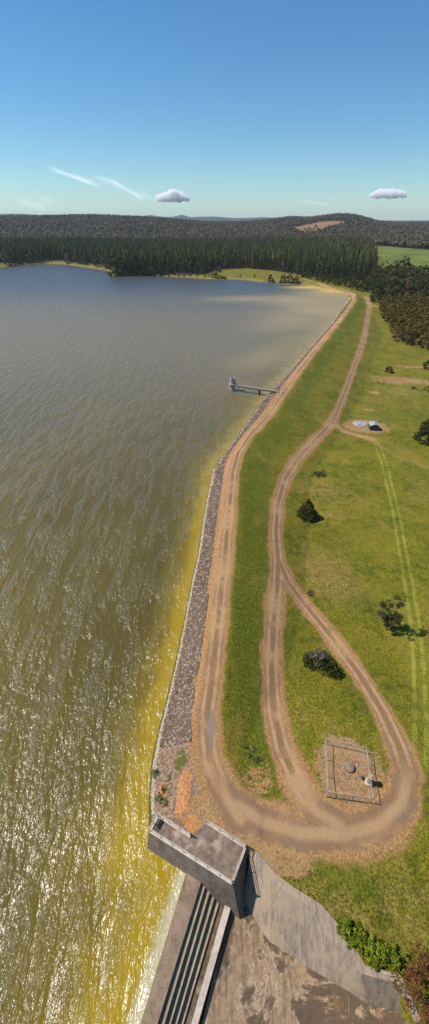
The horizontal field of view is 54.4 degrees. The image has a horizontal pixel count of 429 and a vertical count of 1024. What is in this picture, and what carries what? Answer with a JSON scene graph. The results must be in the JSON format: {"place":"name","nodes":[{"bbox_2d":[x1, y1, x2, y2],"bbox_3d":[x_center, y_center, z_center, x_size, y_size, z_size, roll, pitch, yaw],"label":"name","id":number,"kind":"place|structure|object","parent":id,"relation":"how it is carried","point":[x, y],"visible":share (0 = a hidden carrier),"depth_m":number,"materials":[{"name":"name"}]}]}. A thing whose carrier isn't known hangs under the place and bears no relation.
{"place":"outdoors","nodes":[
{"label":"outdoors","id":0,"kind":"place"},
{"bbox_2d":[0,264,348,1023],"bbox_3d":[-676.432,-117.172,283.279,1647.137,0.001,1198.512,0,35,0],"label":"lake water","id":1,"kind":"structure","parent":0,"point":[124,414],"depth_m":97.43,"materials":[{"name":"liquid"}]},
{"bbox_2d":[228,377,236,390],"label":"intake tower","id":2,"kind":"structure","parent":1,"relation":"in","point":[232,383],"depth_m":196.17,"materials":[{"name":"concrete"}]},
{"bbox_2d":[0,214,428,1023],"bbox_3d":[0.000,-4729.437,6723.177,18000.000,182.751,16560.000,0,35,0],"label":"ground","id":3,"kind":"structure","parent":0,"point":[368,492],"depth_m":81.48,"materials":[{"name":"green plant"}]},
{"bbox_2d":[0,252,11,263],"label":"shore tree","id":4,"kind":"object","parent":3,"relation":"on","point":[5,258],"visible":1,"depth_m":721.72,"materials":[{"name":"green plant"}]},
{"bbox_2d":[7,253,15,262],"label":"shore tree","id":5,"kind":"object","parent":3,"relation":"on","point":[10,255],"visible":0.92,"depth_m":731.72,"materials":[{"name":"green plant"}]},
{"bbox_2d":[63,253,70,262],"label":"shore tree","id":6,"kind":"object","parent":3,"relation":"on","point":[67,256],"visible":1,"depth_m":752.97,"materials":[{"name":"green plant"}]},
{"bbox_2d":[74,253,80,263],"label":"shore tree","id":7,"kind":"object","parent":3,"relation":"on","point":[77,255],"visible":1,"depth_m":730.43,"materials":[{"name":"green plant"}]},
{"bbox_2d":[92,257,99,265],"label":"shore tree","id":8,"kind":"object","parent":3,"relation":"on","point":[96,259],"visible":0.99,"depth_m":691.52,"materials":[{"name":"green plant"}]},
{"bbox_2d":[99,257,107,267],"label":"shore tree","id":9,"kind":"object","parent":3,"relation":"on","point":[103,259],"visible":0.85,"depth_m":669.72,"materials":[{"name":"green plant"}]},
{"bbox_2d":[107,258,120,275],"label":"shore tree","id":10,"kind":"object","parent":3,"relation":"on","point":[109,265],"visible":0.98,"depth_m":594.52,"materials":[{"name":"green plant"}]},
{"bbox_2d":[113,254,129,274],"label":"shore tree","id":11,"kind":"object","parent":3,"relation":"on","point":[118,258],"visible":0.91,"depth_m":596.74,"materials":[{"name":"green plant"}]},
{"bbox_2d":[121,258,135,273],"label":"shore tree","id":12,"kind":"object","parent":3,"relation":"on","point":[128,260],"visible":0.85,"depth_m":598.64,"materials":[{"name":"green plant"}]},
{"bbox_2d":[128,256,143,275],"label":"shore tree","id":13,"kind":"object","parent":3,"relation":"on","point":[135,262],"visible":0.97,"depth_m":600.11,"materials":[{"name":"green plant"}]},
{"bbox_2d":[138,258,148,273],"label":"shore tree","id":14,"kind":"object","parent":3,"relation":"on","point":[144,263],"visible":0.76,"depth_m":599.78,"materials":[{"name":"green plant"}]},
{"bbox_2d":[145,258,159,275],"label":"shore tree","id":15,"kind":"object","parent":3,"relation":"on","point":[151,263],"visible":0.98,"depth_m":599.21,"materials":[{"name":"green plant"}]},
{"bbox_2d":[151,769,160,778],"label":"weed clump","id":16,"kind":"object","parent":3,"relation":"on","point":[155,772],"visible":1,"depth_m":60.61,"materials":[{"name":"green plant"}]},
{"bbox_2d":[155,792,163,804],"bbox_3d":[-7.484,39.510,57.709,1.462,0.627,1.267,18,39,24],"label":"weed clump","id":17,"kind":"object","parent":3,"relation":"on","point":[158,798],"visible":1,"depth_m":57.65,"materials":[{"name":"green plant"}]},
{"bbox_2d":[156,267,163,274],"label":"shore tree","id":18,"kind":"object","parent":3,"relation":"on","point":[159,269],"visible":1,"depth_m":599.35,"materials":[{"name":"green plant"}]},
{"bbox_2d":[161,797,168,807],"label":"weed clump","id":19,"kind":"object","parent":3,"relation":"on","point":[163,802],"visible":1,"depth_m":56.94,"materials":[{"name":"green plant"}]},
{"bbox_2d":[164,265,172,274],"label":"shore tree","id":20,"kind":"object","parent":3,"relation":"on","point":[169,268],"visible":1,"depth_m":597.85,"materials":[{"name":"green plant"}]},
{"bbox_2d":[178,252,182,271],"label":"pine tree","id":21,"kind":"object","parent":3,"relation":"on","point":[180,266],"visible":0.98,"depth_m":597.77,"materials":[{"name":"green plant"}]},
{"bbox_2d":[180,253,185,272],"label":"pine tree","id":22,"kind":"object","parent":3,"relation":"on","point":[184,264],"visible":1,"depth_m":597.24,"materials":[{"name":"green plant"}]},
{"bbox_2d":[0,235,377,275],"bbox_3d":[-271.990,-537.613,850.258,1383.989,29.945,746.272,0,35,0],"label":"pine plantation","id":23,"kind":"object","parent":3,"relation":"on","point":[348,247],"visible":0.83,"depth_m":799.49,"materials":[{"name":"green plant"}]},
{"bbox_2d":[188,253,192,272],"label":"pine tree","id":24,"kind":"object","parent":3,"relation":"on","point":[190,266],"visible":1,"depth_m":592.50,"materials":[{"name":"green plant"}]},
{"bbox_2d":[147,813,248,918],"bbox_3d":[-1.826,43.810,52.892,13.571,7.350,6.151,14,37,19],"label":"spillway abutment","id":25,"kind":"object","parent":3,"relation":"on","point":[212,859],"visible":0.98,"depth_m":51.42,"materials":[{"name":"concrete"}]},
{"bbox_2d":[199,258,204,273],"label":"pine tree","id":26,"kind":"object","parent":3,"relation":"on","point":[200,270],"visible":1,"depth_m":582.20,"materials":[{"name":"green plant"}]},
{"bbox_2d":[203,252,207,271],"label":"pine tree","id":27,"kind":"object","parent":3,"relation":"on","point":[205,265],"visible":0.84,"depth_m":602.15,"materials":[{"name":"green plant"}]},
{"bbox_2d":[0,213,428,248],"bbox_3d":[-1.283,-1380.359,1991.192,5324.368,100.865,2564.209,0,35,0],"label":"gum forest","id":28,"kind":"object","parent":3,"relation":"on","point":[403,233],"visible":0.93,"depth_m":1750.01,"materials":[{"name":"green plant"}]},
{"bbox_2d":[211,267,221,276],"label":"shore tree","id":29,"kind":"object","parent":3,"relation":"on","point":[218,269],"visible":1,"depth_m":568.87,"materials":[{"name":"green plant"}]},
{"bbox_2d":[218,248,221,267],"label":"pine tree","id":30,"kind":"object","parent":3,"relation":"on","point":[219,263],"visible":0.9,"depth_m":642.91,"materials":[{"name":"green plant"}]},
{"bbox_2d":[223,250,227,268],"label":"pine tree","id":31,"kind":"object","parent":3,"relation":"on","point":[225,262],"visible":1,"depth_m":644.85,"materials":[{"name":"green plant"}]},
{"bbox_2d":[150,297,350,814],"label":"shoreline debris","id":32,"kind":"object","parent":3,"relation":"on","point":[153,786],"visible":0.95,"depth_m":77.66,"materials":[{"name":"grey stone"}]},
{"bbox_2d":[159,303,348,747],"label":"riprap","id":33,"kind":"object","parent":3,"relation":"on","point":[178,718],"visible":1,"depth_m":80.97,"materials":[{"name":"stone"}]},
{"bbox_2d":[252,756,261,764],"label":"weed clump","id":34,"kind":"object","parent":3,"relation":"on","point":[256,758],"visible":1,"depth_m":60.75,"materials":[{"name":"green plant"}]},
{"bbox_2d":[236,382,283,394],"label":"footbridge","id":35,"kind":"object","parent":3,"relation":"on","point":[258,388],"visible":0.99,"depth_m":192.18,"materials":[{"name":"grey concrete"}]},
{"bbox_2d":[140,849,422,1023],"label":"spillway","id":36,"kind":"object","parent":3,"relation":"on","point":[278,952],"visible":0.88,"depth_m":46.52,"materials":[{"name":"concrete"}]},
{"bbox_2d":[279,273,286,282],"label":"shore tree","id":37,"kind":"object","parent":3,"relation":"on","point":[283,278],"visible":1,"depth_m":534.77,"materials":[{"name":"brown plant"}]},
{"bbox_2d":[280,253,285,271],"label":"pine tree","id":38,"kind":"object","parent":3,"relation":"on","point":[282,268],"visible":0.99,"depth_m":612.66,"materials":[{"name":"green plant"}]},
{"bbox_2d":[286,272,293,283],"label":"shore tree","id":39,"kind":"object","parent":3,"relation":"on","point":[290,278],"visible":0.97,"depth_m":528.89,"materials":[{"name":"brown plant"}]},
{"bbox_2d":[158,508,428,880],"bbox_3d":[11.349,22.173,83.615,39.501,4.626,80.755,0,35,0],"label":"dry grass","id":40,"kind":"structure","parent":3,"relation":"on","point":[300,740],"depth_m":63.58,"materials":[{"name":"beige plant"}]},
{"bbox_2d":[292,275,299,283],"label":"shore tree","id":41,"kind":"object","parent":3,"relation":"on","point":[296,279],"visible":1,"depth_m":525.19,"materials":[{"name":"green plant"}]},
{"bbox_2d":[296,499,319,521],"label":"conical shrub","id":42,"kind":"object","parent":3,"relation":"on","point":[309,510],"visible":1,"depth_m":116.89,"materials":[{"name":"green plant"}]},
{"bbox_2d":[302,647,335,676],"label":"thicket","id":43,"kind":"object","parent":3,"relation":"on","point":[321,659],"visible":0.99,"depth_m":75.42,"materials":[{"name":"green plant"}]},
{"bbox_2d":[311,471,327,477],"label":"blackberry patch","id":44,"kind":"object","parent":3,"relation":"on","point":[319,473],"visible":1,"depth_m":140.00,"materials":[{"name":"green plant"}]},
{"bbox_2d":[319,256,324,274],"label":"pine tree","id":45,"kind":"object","parent":3,"relation":"on","point":[322,267],"visible":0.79,"depth_m":555.12,"materials":[{"name":"green plant"}]},
{"bbox_2d":[328,664,343,678],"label":"bush","id":46,"kind":"object","parent":3,"relation":"on","point":[339,675],"visible":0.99,"depth_m":74.13,"materials":[{"name":"green plant"}]},
{"bbox_2d":[334,255,340,275],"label":"pine tree","id":47,"kind":"object","parent":3,"relation":"on","point":[338,268],"visible":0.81,"depth_m":545.65,"materials":[{"name":"green plant"}]},
{"bbox_2d":[336,913,357,940],"bbox_3d":[14.657,46.147,46.407,2.367,1.599,2.466,0,35,0],"label":"green bush","id":48,"kind":"object","parent":3,"relation":"on","point":[341,928],"visible":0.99,"depth_m":46.26,"materials":[{"name":"green plant"}]},
{"bbox_2d":[324,738,372,803],"bbox_3d":[18.730,36.568,58.920,5.938,2.722,7.586,6,36,9],"label":"chain link fence","id":49,"kind":"object","parent":3,"relation":"on","point":[344,794],"visible":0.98,"depth_m":58.10,"materials":[{"name":"grey metal"}]},
{"bbox_2d":[344,762,353,772],"bbox_3d":[19.240,36.489,59.622,1.440,0.680,1.440,0,35,0],"label":"well cover","id":50,"kind":"object","parent":3,"relation":"on","point":[348,767],"visible":1,"depth_m":59.36,"materials":[{"name":"concrete"}]},
{"bbox_2d":[345,933,356,949],"bbox_3d":[15.074,46.993,45.915,1.353,1.100,1.690,7,36,10],"label":"green bush","id":51,"kind":"object","parent":3,"relation":"on","point":[351,937],"visible":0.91,"depth_m":45.72,"materials":[{"name":"green plant"}]},
{"bbox_2d":[348,921,368,954],"bbox_3d":[15.757,46.735,45.815,2.437,1.611,2.401,-17,38,-23],"label":"green bush","id":52,"kind":"object","parent":3,"relation":"on","point":[359,940],"visible":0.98,"depth_m":45.54,"materials":[{"name":"green plant"}]},
{"bbox_2d":[353,421,366,426],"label":"tank","id":53,"kind":"object","parent":3,"relation":"on","point":[360,423],"visible":1,"depth_m":178.02,"materials":[{"name":"metal"}]},
{"bbox_2d":[347,414,384,433],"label":"wire fence","id":54,"kind":"object","parent":3,"relation":"on","point":[361,428],"visible":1,"depth_m":174.25,"materials":[{"name":"metal"}]},
{"bbox_2d":[366,255,371,275],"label":"pine tree","id":55,"kind":"object","parent":3,"relation":"on","point":[370,267],"visible":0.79,"depth_m":563.97,"materials":[{"name":"green plant"}]},
{"bbox_2d":[364,773,374,786],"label":"valve pillar","id":56,"kind":"structure","parent":3,"relation":"on","point":[369,779],"depth_m":57.33,"materials":[{"name":"concrete"}]},
{"bbox_2d":[359,932,380,962],"bbox_3d":[17.084,47.291,45.318,2.479,1.613,1.984,-21,40,-27],"label":"green bush","id":57,"kind":"object","parent":3,"relation":"on","point":[370,946],"visible":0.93,"depth_m":45.16,"materials":[{"name":"green plant"}]},
{"bbox_2d":[366,954,381,971],"bbox_3d":[17.156,48.202,44.815,1.681,1.090,1.614,2,35,3],"label":"green bush","id":58,"kind":"object","parent":3,"relation":"on","point":[374,964],"visible":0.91,"depth_m":44.63,"materials":[{"name":"green plant"}]},
{"bbox_2d":[368,421,379,430],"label":"shed","id":59,"kind":"structure","parent":3,"relation":"on","point":[373,425],"depth_m":172.24,"materials":[{"name":"metal"}]},
{"bbox_2d":[370,289,380,302],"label":"woodland tree","id":60,"kind":"object","parent":3,"relation":"on","point":[375,295],"visible":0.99,"depth_m":408.10,"materials":[{"name":"green plant"}]},
{"bbox_2d":[369,284,382,298],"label":"woodland tree","id":61,"kind":"object","parent":3,"relation":"on","point":[379,286],"visible":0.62,"depth_m":416.97,"materials":[{"name":"green plant"}]},
{"bbox_2d":[373,937,392,966],"bbox_3d":[18.119,47.620,45.066,2.367,1.599,2.466,-29,44,-34],"label":"green bush","id":62,"kind":"object","parent":3,"relation":"on","point":[383,951],"visible":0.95,"depth_m":44.85,"materials":[{"name":"green plant"}]},
{"bbox_2d":[379,298,390,309],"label":"wattle tree","id":63,"kind":"object","parent":3,"relation":"on","point":[385,301],"visible":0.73,"depth_m":379.44,"materials":[{"name":"green plant"}]},
{"bbox_2d":[379,303,390,314],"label":"wattle tree","id":64,"kind":"object","parent":3,"relation":"on","point":[387,304],"visible":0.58,"depth_m":367.89,"materials":[{"name":"green plant"}]},
{"bbox_2d":[378,284,392,297],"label":"woodland tree","id":65,"kind":"object","parent":3,"relation":"on","point":[389,287],"visible":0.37,"depth_m":415.40,"materials":[{"name":"green plant"}]},
{"bbox_2d":[381,307,393,318],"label":"wattle tree","id":66,"kind":"object","parent":3,"relation":"on","point":[384,315],"visible":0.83,"depth_m":350.86,"materials":[{"name":"green plant"}]},
{"bbox_2d":[385,366,393,372],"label":"bush","id":67,"kind":"object","parent":3,"relation":"on","point":[388,369],"visible":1,"depth_m":240.49,"materials":[{"name":"green plant"}]},
{"bbox_2d":[378,595,407,629],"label":"gum tree","id":68,"kind":"object","parent":3,"relation":"on","point":[393,618],"visible":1,"depth_m":81.52,"materials":[{"name":"green plant"}]},
{"bbox_2d":[384,277,401,294],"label":"woodland tree","id":69,"kind":"object","parent":3,"relation":"on","point":[395,279],"visible":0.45,"depth_m":423.06,"materials":[{"name":"green plant"}]},
{"bbox_2d":[388,285,402,298],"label":"woodland tree","id":70,"kind":"object","parent":3,"relation":"on","point":[395,293],"visible":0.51,"depth_m":416.56,"materials":[{"name":"green plant"}]},
{"bbox_2d":[386,942,406,975],"bbox_3d":[19.455,47.858,44.880,2.401,1.611,2.437,11,36,15],"label":"green bush","id":71,"kind":"object","parent":3,"relation":"on","point":[393,952],"visible":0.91,"depth_m":44.59,"materials":[{"name":"green plant"}]},
{"bbox_2d":[392,288,400,298],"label":"woodland tree","id":72,"kind":"object","parent":3,"relation":"on","point":[397,289],"visible":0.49,"depth_m":409.89,"materials":[{"name":"green plant"}]},
{"bbox_2d":[390,318,402,330],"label":"wattle tree","id":73,"kind":"object","parent":3,"relation":"on","point":[400,321],"visible":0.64,"depth_m":327.50,"materials":[{"name":"green plant"}]},
{"bbox_2d":[393,329,404,340],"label":"wattle tree","id":74,"kind":"object","parent":3,"relation":"on","point":[399,336],"visible":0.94,"depth_m":303.30,"materials":[{"name":"green plant"}]},
{"bbox_2d":[393,278,408,293],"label":"woodland tree","id":75,"kind":"object","parent":3,"relation":"on","point":[406,282],"visible":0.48,"depth_m":425.49,"materials":[{"name":"green plant"}]},
{"bbox_2d":[396,255,412,271],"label":"round tree","id":76,"kind":"object","parent":3,"relation":"on","point":[403,261],"visible":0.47,"depth_m":548.40,"materials":[{"name":"green plant"}]},
{"bbox_2d":[400,328,413,341],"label":"wattle tree","id":77,"kind":"object","parent":3,"relation":"on","point":[403,335],"visible":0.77,"depth_m":298.10,"materials":[{"name":"green plant"}]},
{"bbox_2d":[401,284,414,297],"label":"woodland tree","id":78,"kind":"object","parent":3,"relation":"on","point":[412,291],"visible":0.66,"depth_m":416.07,"materials":[{"name":"green plant"}]},
{"bbox_2d":[389,940,428,1023],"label":"rusty tree","id":79,"kind":"object","parent":3,"relation":"on","point":[424,970],"visible":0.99,"depth_m":42.58,"materials":[{"name":"brown plant"}]},
{"bbox_2d":[402,277,415,292],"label":"woodland tree","id":80,"kind":"object","parent":3,"relation":"on","point":[411,282],"visible":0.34,"depth_m":428.85,"materials":[{"name":"green plant"}]},
{"bbox_2d":[402,279,419,294],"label":"woodland tree","id":81,"kind":"object","parent":3,"relation":"on","point":[410,287],"visible":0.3,"depth_m":419.80,"materials":[{"name":"green plant"}]},
{"bbox_2d":[405,329,419,345],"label":"wattle tree","id":82,"kind":"object","parent":3,"relation":"on","point":[410,339],"visible":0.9,"depth_m":293.09,"materials":[{"name":"green plant"}]},
{"bbox_2d":[408,331,418,342],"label":"wattle tree","id":83,"kind":"object","parent":3,"relation":"on","point":[414,338],"visible":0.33,"depth_m":297.28,"materials":[{"name":"green plant"}]},
{"bbox_2d":[414,272,424,282],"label":"woodland tree","id":84,"kind":"object","parent":3,"relation":"on","point":[419,275],"visible":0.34,"depth_m":451.52,"materials":[{"name":"green plant"}]},
{"bbox_2d":[412,278,427,296],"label":"woodland tree","id":85,"kind":"object","parent":3,"relation":"on","point":[419,282],"visible":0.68,"depth_m":412.04,"materials":[{"name":"green plant"}]},
{"bbox_2d":[412,419,428,445],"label":"spreading tree","id":86,"kind":"object","parent":3,"relation":"on","point":[423,429],"visible":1,"depth_m":159.74,"materials":[{"name":"green plant"}]},
{"bbox_2d":[416,334,425,346],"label":"wattle tree","id":87,"kind":"object","parent":3,"relation":"on","point":[419,342],"visible":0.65,"depth_m":290.51,"materials":[{"name":"green plant"}]},
{"bbox_2d":[414,333,428,347],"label":"wattle tree","id":88,"kind":"object","parent":3,"relation":"on","point":[418,340],"visible":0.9,"depth_m":284.53,"materials":[{"name":"green plant"}]},
{"bbox_2d":[418,326,428,341],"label":"wattle tree","id":89,"kind":"object","parent":3,"relation":"on","point":[424,328],"visible":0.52,"depth_m":299.19,"materials":[{"name":"green plant"}]},
{"bbox_2d":[419,278,428,293],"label":"woodland tree","id":90,"kind":"object","parent":3,"relation":"on","point":[427,280],"visible":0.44,"depth_m":426.10,"materials":[{"name":"green plant"}]},
{"bbox_2d":[420,266,428,277],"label":"woodland tree","id":91,"kind":"object","parent":3,"relation":"on","point":[423,267],"visible":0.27,"depth_m":510.85,"materials":[{"name":"green plant"}]},
{"bbox_2d":[423,359,428,369],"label":"bush","id":92,"kind":"object","parent":3,"relation":"on","point":[425,365],"visible":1,"depth_m":246.29,"materials":[{"name":"green plant"}]},
{"bbox_2d":[0,0,428,220],"label":"sky","id":93,"kind":"structure","parent":0,"point":[193,108],"materials":[{"name":"blue"}]}
]}

